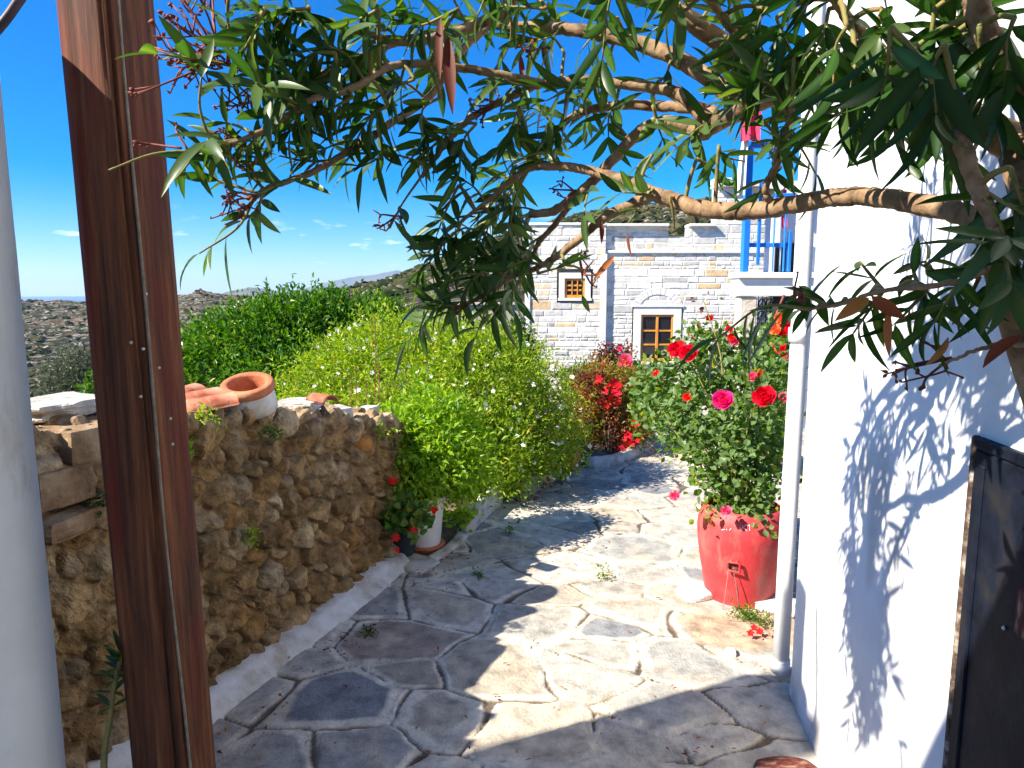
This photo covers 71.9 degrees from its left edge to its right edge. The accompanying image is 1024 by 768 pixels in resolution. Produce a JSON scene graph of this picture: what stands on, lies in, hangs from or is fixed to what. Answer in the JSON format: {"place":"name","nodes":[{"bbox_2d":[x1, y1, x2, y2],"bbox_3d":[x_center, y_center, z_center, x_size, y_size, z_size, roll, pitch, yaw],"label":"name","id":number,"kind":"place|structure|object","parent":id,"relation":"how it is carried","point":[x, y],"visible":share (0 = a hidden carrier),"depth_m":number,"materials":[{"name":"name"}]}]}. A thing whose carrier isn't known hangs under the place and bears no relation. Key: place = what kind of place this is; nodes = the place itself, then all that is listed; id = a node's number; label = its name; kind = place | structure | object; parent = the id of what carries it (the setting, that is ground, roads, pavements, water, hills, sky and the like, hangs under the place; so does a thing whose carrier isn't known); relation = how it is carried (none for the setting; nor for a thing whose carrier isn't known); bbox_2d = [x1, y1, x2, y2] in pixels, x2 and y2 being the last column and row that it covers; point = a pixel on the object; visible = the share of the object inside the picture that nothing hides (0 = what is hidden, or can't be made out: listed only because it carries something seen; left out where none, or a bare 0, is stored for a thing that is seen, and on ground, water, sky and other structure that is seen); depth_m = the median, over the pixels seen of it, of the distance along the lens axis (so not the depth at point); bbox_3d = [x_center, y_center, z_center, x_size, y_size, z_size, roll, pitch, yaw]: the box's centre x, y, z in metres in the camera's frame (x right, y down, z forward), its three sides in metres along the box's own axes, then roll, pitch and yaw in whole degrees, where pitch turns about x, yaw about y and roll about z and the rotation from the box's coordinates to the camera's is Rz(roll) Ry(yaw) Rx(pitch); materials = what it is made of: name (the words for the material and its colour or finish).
{"place":"outdoors","nodes":[
{"label":"outdoors","id":0,"kind":"place"},
{"bbox_2d":[0,0,26,34],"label":"cable","id":1,"kind":"object","parent":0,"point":[10,12],"visible":1,"depth_m":1.32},
{"bbox_2d":[21,296,85,301],"bbox_3d":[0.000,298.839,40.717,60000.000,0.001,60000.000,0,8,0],"label":"sea","id":2,"kind":"structure","parent":0,"point":[71,298],"depth_m":20190.74,"materials":[{"name":"blue liquid"}]},
{"bbox_2d":[222,287,277,294],"bbox_3d":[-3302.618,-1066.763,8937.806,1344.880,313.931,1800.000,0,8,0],"label":"hills","id":3,"kind":"structure","parent":0,"point":[245,291],"depth_m":8821.01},
{"bbox_2d":[288,270,401,294],"bbox_3d":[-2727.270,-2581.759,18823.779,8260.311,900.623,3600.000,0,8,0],"label":"hills","id":4,"kind":"structure","parent":0,"point":[348,281],"depth_m":18548.35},
{"bbox_2d":[21,206,700,401],"bbox_3d":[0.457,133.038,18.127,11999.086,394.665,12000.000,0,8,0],"label":"terrain","id":5,"kind":"structure","parent":0,"point":[33,316],"depth_m":864.57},
{"bbox_2d":[28,338,93,395],"bbox_3d":[-9.121,0.896,15.124,2.156,3.754,1.588,0,8,0],"label":"olive tree","id":6,"kind":"object","parent":5,"relation":"on","point":[58,379],"visible":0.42,"depth_m":14.69,"materials":[{"name":"green plant"}]},
{"bbox_2d":[33,402,421,767],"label":"rubble wall","id":7,"kind":"structure","parent":5,"relation":"on","point":[324,560],"depth_m":2.97,"materials":[{"name":"stone"}]},
{"bbox_2d":[33,414,101,471],"bbox_3d":[-1.451,0.191,2.378,0.354,0.166,0.386,3,8,20],"label":"capstone","id":8,"kind":"object","parent":7,"relation":"on","point":[80,444],"visible":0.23,"depth_m":2.21,"materials":[{"name":"beige stone"}]},
{"bbox_2d":[30,391,95,423],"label":"stone slab","id":9,"kind":"structure","parent":8,"relation":"on","point":[45,408],"depth_m":2.32,"materials":[{"name":"white stone"}]},
{"bbox_2d":[38,462,97,512],"bbox_3d":[-1.406,0.311,2.174,0.126,0.129,0.203,3,8,21],"label":"wall stone","id":10,"kind":"object","parent":7,"relation":"attached to","point":[66,485],"visible":0.58,"depth_m":2.15,"materials":[{"name":"brown stone"}]},
{"bbox_2d":[42,501,106,545],"bbox_3d":[-1.391,0.422,2.181,0.149,0.080,0.282,1,8,8],"label":"wall stone","id":11,"kind":"object","parent":7,"relation":"attached to","point":[68,523],"visible":0.55,"depth_m":2.14,"materials":[{"name":"brown stone"}]},
{"bbox_2d":[69,370,94,393],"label":"garden bush","id":12,"kind":"object","parent":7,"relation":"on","point":[85,384],"visible":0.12,"depth_m":4.92,"materials":[{"name":"green plant"}]},
{"bbox_2d":[73,489,105,518],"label":"wall weed","id":13,"kind":"object","parent":7,"relation":"attached to","point":[99,499],"depth_m":2.24,"materials":[{"name":"green plant"}]},
{"bbox_2d":[189,436,195,460],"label":"wall weed","id":14,"kind":"object","parent":7,"relation":"attached to","point":[191,442],"depth_m":2.58,"materials":[{"name":"green plant"}]},
{"bbox_2d":[185,383,206,391],"bbox_3d":[-1.339,0.037,2.852,0.127,0.048,0.200,2,14,11],"label":"roof tile","id":15,"kind":"object","parent":7,"relation":"on","point":[193,387],"visible":0.19,"depth_m":2.90,"materials":[{"name":"orange ceramic"}]},
{"bbox_2d":[185,387,223,399],"bbox_3d":[-1.274,0.050,2.832,0.132,0.049,0.200,7,16,42],"label":"roof tile","id":16,"kind":"object","parent":7,"relation":"on","point":[204,392],"visible":0.45,"depth_m":2.83,"materials":[{"name":"orange ceramic"}]},
{"bbox_2d":[187,401,227,431],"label":"wall weed","id":17,"kind":"object","parent":7,"relation":"attached to","point":[199,414],"depth_m":2.68,"materials":[{"name":"green plant"}]},
{"bbox_2d":[186,392,238,412],"bbox_3d":[-1.201,0.070,2.792,0.200,0.049,0.131,-14,14,-34],"label":"roof tile","id":18,"kind":"object","parent":7,"relation":"on","point":[223,400],"visible":0.79,"depth_m":2.76,"materials":[{"name":"orange ceramic"}]},
{"bbox_2d":[220,372,277,419],"bbox_3d":[-1.131,0.050,3.038,0.226,0.191,0.247,0,8,0],"label":"terracotta jar","id":19,"kind":"object","parent":7,"relation":"on","point":[254,392],"visible":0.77,"depth_m":3.00,"materials":[{"name":"ceramic"}]},
{"bbox_2d":[240,522,266,550],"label":"wall weed","id":20,"kind":"object","parent":7,"relation":"attached to","point":[252,534],"depth_m":2.90,"materials":[{"name":"green plant"}]},
{"bbox_2d":[258,419,284,442],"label":"wall weed","id":21,"kind":"object","parent":7,"relation":"attached to","point":[272,432],"depth_m":3.04,"materials":[{"name":"green plant"}]},
{"bbox_2d":[277,397,326,411],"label":"stone slab","id":22,"kind":"structure","parent":7,"relation":"on","point":[293,402],"depth_m":3.46,"materials":[{"name":"white stone"}]},
{"bbox_2d":[306,393,337,403],"bbox_3d":[-0.929,0.064,3.444,0.130,0.036,0.096,8,11,32],"label":"roof tile","id":23,"kind":"object","parent":22,"relation":"on","point":[318,397],"visible":1,"depth_m":3.42,"materials":[{"name":"orange ceramic"}]},
{"bbox_2d":[306,418,323,438],"bbox_3d":[-0.959,0.215,3.418,0.093,0.102,0.087,0,8,0],"label":"wall stone","id":24,"kind":"object","parent":7,"relation":"attached to","point":[315,426],"visible":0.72,"depth_m":3.38,"materials":[{"name":"brown stone"}]},
{"bbox_2d":[319,404,353,417],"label":"stone slab","id":25,"kind":"structure","parent":7,"relation":"on","point":[346,409],"depth_m":3.74,"materials":[{"name":"white stone"}]},
{"bbox_2d":[355,435,372,451],"bbox_3d":[-0.799,0.318,3.791,0.097,0.095,0.085,0,8,0],"label":"wall stone","id":26,"kind":"object","parent":7,"relation":"attached to","point":[364,443],"visible":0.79,"depth_m":3.76,"materials":[{"name":"brown stone"}]},
{"bbox_2d":[361,405,378,412],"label":"stone block","id":27,"kind":"structure","parent":7,"relation":"on","point":[374,407],"depth_m":4.12,"materials":[{"name":"white stone"}]},
{"bbox_2d":[367,419,400,440],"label":"wall weed","id":28,"kind":"object","parent":7,"relation":"attached to","point":[381,433],"depth_m":3.88,"materials":[{"name":"green plant"}]},
{"bbox_2d":[21,196,711,397],"bbox_3d":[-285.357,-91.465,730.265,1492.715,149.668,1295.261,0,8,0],"label":"scrub","id":29,"kind":"object","parent":5,"relation":"on","point":[649,211],"visible":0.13,"depth_m":316.09,"materials":[{"name":"green plant"}]},
{"bbox_2d":[24,204,710,390],"bbox_3d":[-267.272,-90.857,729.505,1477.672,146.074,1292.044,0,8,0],"label":"boulders","id":30,"kind":"object","parent":5,"relation":"on","point":[367,290],"visible":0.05,"depth_m":666.72,"materials":[{"name":"grey stone"}]},
{"bbox_2d":[434,302,524,334],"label":"garden wall","id":31,"kind":"structure","parent":5,"relation":"on","point":[471,306],"depth_m":25.49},
{"bbox_2d":[525,178,769,374],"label":"stone house","id":32,"kind":"structure","parent":5,"relation":"on","point":[640,298],"depth_m":14.83,"materials":[{"name":"white stone"}]},
{"bbox_2d":[557,273,591,300],"bbox_3d":[1.319,-2.048,14.880,0.707,0.585,0.240,0,8,0],"label":"window","id":33,"kind":"structure","parent":32,"relation":"in","point":[569,284],"depth_m":14.80,"materials":[{"name":"white paint"}]},
{"bbox_2d":[631,305,684,363],"bbox_3d":[3.082,-1.058,15.075,1.111,1.265,0.240,0,8,0],"label":"window","id":34,"kind":"structure","parent":32,"relation":"in","point":[653,326],"depth_m":14.99,"materials":[{"name":"white paint"}]},
{"bbox_2d":[0,0,806,296],"label":"sky","id":35,"kind":"structure","parent":0,"point":[322,233],"materials":[{"name":"blue"}]},
{"bbox_2d":[213,375,821,767],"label":"path","id":36,"kind":"structure","parent":0,"point":[602,658],"depth_m":3.03,"materials":[{"name":"grey stone"}]},
{"bbox_2d":[0,81,65,767],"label":"column","id":37,"kind":"structure","parent":36,"relation":"on","point":[31,732],"depth_m":1.59,"materials":[{"name":"paint"}]},
{"bbox_2d":[87,630,126,767],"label":"sprout","id":38,"kind":"object","parent":36,"relation":"on","point":[115,658],"visible":0.84,"depth_m":1.75,"materials":[{"name":"green plant"}]},
{"bbox_2d":[56,0,215,767],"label":"wooden post","id":39,"kind":"object","parent":36,"relation":"on","point":[127,249],"visible":0.97,"depth_m":1.66,"materials":[{"name":"brown wood"}]},
{"bbox_2d":[355,623,378,638],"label":"weed","id":40,"kind":"object","parent":36,"relation":"on","point":[366,629],"visible":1,"depth_m":3.27,"materials":[{"name":"green plant"}]},
{"bbox_2d":[404,553,439,573],"bbox_3d":[-0.573,1.045,4.119,0.280,0.034,0.224,7,10,40],"label":"stone","id":41,"kind":"object","parent":36,"relation":"on","point":[415,563],"visible":0.69,"depth_m":4.07,"materials":[{"name":"grey stone"}]},
{"bbox_2d":[427,531,468,560],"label":"kerb","id":42,"kind":"structure","parent":36,"relation":"on","point":[457,540],"depth_m":4.33,"materials":[{"name":"grey stone"}]},
{"bbox_2d":[472,566,489,580],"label":"weed","id":43,"kind":"object","parent":36,"relation":"on","point":[479,574],"visible":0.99,"depth_m":3.93,"materials":[{"name":"green plant"}]},
{"bbox_2d":[461,484,502,534],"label":"kerb","id":44,"kind":"structure","parent":36,"relation":"on","point":[485,509],"depth_m":4.86,"materials":[{"name":"white stone"}]},
{"bbox_2d":[217,433,773,759],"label":"fallen leaves","id":45,"kind":"object","parent":36,"relation":"on","point":[293,688],"visible":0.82,"depth_m":3.24,"materials":[{"name":"brown plant"}]},
{"bbox_2d":[505,520,515,535],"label":"weed","id":46,"kind":"object","parent":36,"relation":"on","point":[509,529],"visible":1,"depth_m":4.63,"materials":[{"name":"green plant"}]},
{"bbox_2d":[501,314,539,373],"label":"corner shrub","id":47,"kind":"object","parent":36,"relation":"on","point":[524,329],"visible":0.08,"depth_m":13.01,"materials":[{"name":"green plant"}]},
{"bbox_2d":[503,490,541,508],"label":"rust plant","id":48,"kind":"object","parent":36,"relation":"on","point":[522,498],"visible":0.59,"depth_m":5.36,"materials":[{"name":"green plant"}]},
{"bbox_2d":[520,468,562,492],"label":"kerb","id":49,"kind":"structure","parent":36,"relation":"on","point":[536,488],"depth_m":5.63,"materials":[{"name":"grey stone"}]},
{"bbox_2d":[516,444,538,476],"bbox_3d":[0.115,0.620,5.674,0.233,0.240,0.233,0,8,0],"label":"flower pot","id":50,"kind":"object","parent":49,"relation":"on","point":[533,461],"visible":0.04,"depth_m":5.61,"materials":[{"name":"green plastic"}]},
{"bbox_2d":[537,464,555,488],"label":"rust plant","id":51,"kind":"object","parent":49,"relation":"on","point":[550,485],"visible":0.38,"depth_m":5.67,"materials":[{"name":"green plant"}]},
{"bbox_2d":[550,457,572,485],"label":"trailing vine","id":52,"kind":"object","parent":49,"relation":"on","point":[562,474],"visible":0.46,"depth_m":5.84,"materials":[{"name":"green plant"}]},
{"bbox_2d":[108,0,1023,406],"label":"oleander","id":53,"kind":"object","parent":36,"relation":"on","point":[922,92],"visible":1,"depth_m":1.15,"materials":[{"name":"green plant"}]},
{"bbox_2d":[561,448,581,469],"bbox_3d":[0.524,0.665,6.232,0.191,0.160,0.191,0,8,0],"label":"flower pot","id":54,"kind":"object","parent":36,"relation":"on","point":[577,459],"visible":0.26,"depth_m":6.17,"materials":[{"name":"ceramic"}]},
{"bbox_2d":[593,562,615,581],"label":"weed","id":55,"kind":"object","parent":36,"relation":"on","point":[603,575],"visible":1,"depth_m":3.90,"materials":[{"name":"green plant"}]},
{"bbox_2d":[586,439,650,468],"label":"kerb","id":56,"kind":"structure","parent":36,"relation":"on","point":[615,459],"depth_m":6.41,"materials":[{"name":"white stone"}]},
{"bbox_2d":[674,581,712,602],"bbox_3d":[0.973,1.095,3.704,0.217,0.054,0.173,-3,8,-22],"label":"stone","id":57,"kind":"object","parent":36,"relation":"on","point":[694,592],"visible":0.75,"depth_m":3.65,"materials":[{"name":"white stone"}]},
{"bbox_2d":[725,647,735,657],"bbox_3d":[0.962,1.182,3.107,0.050,0.033,0.060,0,8,0],"label":"stone","id":58,"kind":"object","parent":36,"relation":"on","point":[730,651],"visible":1,"depth_m":3.09,"materials":[{"name":"white stone"}]},
{"bbox_2d":[697,495,779,608],"bbox_3d":[1.197,0.865,3.684,0.454,0.492,0.454,0,8,0],"label":"red barrel","id":59,"kind":"object","parent":36,"relation":"on","point":[738,557],"visible":0.65,"depth_m":3.51,"materials":[{"name":"plastic"}]},
{"bbox_2d":[624,291,806,538],"bbox_3d":[1.132,0.112,3.874,0.950,1.248,1.154,0,8,0],"label":"rose bush","id":60,"kind":"object","parent":59,"relation":"in","point":[729,440],"visible":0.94,"depth_m":3.71,"materials":[{"name":"green plant"}]},
{"bbox_2d":[727,597,774,635],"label":"trailing plant","id":61,"kind":"object","parent":36,"relation":"on","point":[751,632],"visible":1,"depth_m":3.39,"materials":[{"name":"green plant"}]},
{"bbox_2d":[739,295,808,467],"bbox_3d":[2.318,-0.007,6.222,0.651,1.546,0.943,4,9,29],"label":"climbing rose","id":62,"kind":"object","parent":36,"relation":"on","point":[777,333],"visible":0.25,"depth_m":6.09,"materials":[{"name":"green plant"}]},
{"bbox_2d":[755,595,795,617],"bbox_3d":[1.331,1.113,3.554,0.218,0.060,0.174,5,9,33],"label":"stone","id":63,"kind":"object","parent":36,"relation":"on","point":[767,604],"visible":0.31,"depth_m":3.51,"materials":[{"name":"white stone"}]},
{"bbox_2d":[728,2,828,427],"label":"balcony","id":64,"kind":"structure","parent":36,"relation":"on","point":[773,279],"depth_m":7.57,"materials":[{"name":"white paint"}]},
{"bbox_2d":[737,140,748,195],"bbox_3d":[2.391,-2.283,7.322,0.128,0.639,0.104,0,8,0],"label":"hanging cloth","id":65,"kind":"object","parent":64,"relation":"hanging from","point":[741,175],"visible":0.78,"depth_m":7.33,"materials":[{"name":"white fabric"}]},
{"bbox_2d":[740,111,760,141],"bbox_3d":[2.459,-2.666,7.240,0.202,0.331,0.102,0,8,0],"label":"hanging cloth","id":66,"kind":"object","parent":64,"relation":"hanging from","point":[754,131],"visible":0.41,"depth_m":7.26,"materials":[{"name":"pink fabric"}]},
{"bbox_2d":[768,296,789,389],"bbox_3d":[3.068,-0.200,8.097,0.298,1.609,0.100,0,8,0],"label":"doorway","id":67,"kind":"structure","parent":64,"relation":"in","point":[768,296],"depth_m":7.94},
{"bbox_2d":[781,189,787,227],"bbox_3d":[2.937,-1.892,7.603,0.061,0.400,0.105,-4,9,-25],"label":"hanging cloth","id":68,"kind":"object","parent":64,"relation":"hanging from","point":[783,217],"visible":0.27,"depth_m":7.59,"materials":[{"name":"fabric"}]},
{"bbox_2d":[774,243,794,271],"bbox_3d":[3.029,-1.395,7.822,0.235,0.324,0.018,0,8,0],"label":"balcony door","id":69,"kind":"structure","parent":64,"relation":"in","point":[776,257],"depth_m":7.82,"materials":[{"name":"black glass"}]},
{"bbox_2d":[754,756,816,767],"bbox_3d":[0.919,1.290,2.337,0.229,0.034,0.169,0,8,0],"label":"pot","id":70,"kind":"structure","parent":36,"relation":"on","point":[780,762],"depth_m":2.37,"materials":[{"name":"red ceramic"}]},
{"bbox_2d":[771,0,1023,767],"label":"white house","id":71,"kind":"structure","parent":36,"relation":"on","point":[908,644],"depth_m":1.84,"materials":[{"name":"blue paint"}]},
{"bbox_2d":[942,435,1023,767],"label":"door","id":72,"kind":"structure","parent":71,"relation":"in","point":[985,719],"depth_m":1.38,"materials":[{"name":"black"}]},
{"bbox_2d":[406,414,653,572],"bbox_3d":[-1.834,1.062,6.850,5.696,1.082,4.550,3,8,21],"label":"flower bed","id":73,"kind":"object","parent":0,"point":[448,534],"visible":0.04,"depth_m":6.13,"materials":[{"name":"soil"}]},
{"bbox_2d":[180,271,396,399],"bbox_3d":[-2.454,0.106,7.838,2.296,2.697,2.680,7,11,44],"label":"garden tree","id":74,"kind":"object","parent":73,"relation":"on","point":[235,341],"visible":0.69,"depth_m":7.49,"materials":[{"name":"green plant"}]},
{"bbox_2d":[350,285,417,340],"bbox_3d":[-1.751,-0.253,9.109,1.189,2.047,0.970,0,8,0],"label":"tall shrub","id":75,"kind":"object","parent":73,"relation":"on","point":[387,299],"visible":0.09,"depth_m":8.92,"materials":[{"name":"green plant"}]},
{"bbox_2d":[393,527,417,556],"bbox_3d":[-0.654,0.909,4.183,0.223,0.190,0.223,0,8,0],"label":"flower pot","id":76,"kind":"object","parent":73,"relation":"on","point":[406,548],"visible":0.13,"depth_m":4.11,"materials":[{"name":"plastic"}]},
{"bbox_2d":[379,478,438,552],"bbox_3d":[-0.638,0.709,4.013,0.394,0.409,0.379,-2,8,-18],"label":"geranium","id":77,"kind":"object","parent":76,"relation":"in","point":[401,511],"visible":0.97,"depth_m":3.95,"materials":[{"name":"green plant"}]},
{"bbox_2d":[415,493,446,553],"bbox_3d":[-0.538,0.848,4.348,0.276,0.345,0.276,0,8,0],"label":"flower pot","id":78,"kind":"object","parent":73,"relation":"on","point":[430,540],"visible":0.43,"depth_m":4.27,"materials":[{"name":"white ceramic"}]},
{"bbox_2d":[377,365,518,518],"bbox_3d":[-0.465,0.344,4.319,0.967,0.896,0.820,-5,9,-35],"label":"potted shrub","id":79,"kind":"object","parent":78,"relation":"in","point":[442,439],"visible":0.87,"depth_m":4.21,"materials":[{"name":"green plant"}]},
{"bbox_2d":[264,287,606,506],"bbox_3d":[-0.740,0.136,5.737,2.772,1.939,1.800,4,9,26],"label":"flowering shrub","id":80,"kind":"object","parent":73,"relation":"on","point":[516,399],"visible":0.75,"depth_m":5.46,"materials":[{"name":"green leaf"},{"name":"white petal"},{"name":"green twig"}]},
{"bbox_2d":[443,502,478,532],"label":"green seedling","id":81,"kind":"object","parent":73,"relation":"on","point":[455,517],"visible":0.91,"depth_m":4.47,"materials":[{"name":"green plant"}]},
{"bbox_2d":[554,350,657,454],"bbox_3d":[0.992,0.205,6.990,1.172,1.100,1.005,0,8,0],"label":"red-flowered rose bush","id":82,"kind":"object","parent":73,"relation":"on","point":[609,400],"visible":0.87,"depth_m":6.74,"materials":[{"name":"red plant"}]},
{"bbox_2d":[549,338,668,425],"bbox_3d":[1.249,-0.057,8.336,1.580,0.981,1.053,4,9,27],"label":"bronze rose","id":83,"kind":"object","parent":73,"relation":"on","point":[619,352],"visible":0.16,"depth_m":8.26,"materials":[{"name":"red plant"}]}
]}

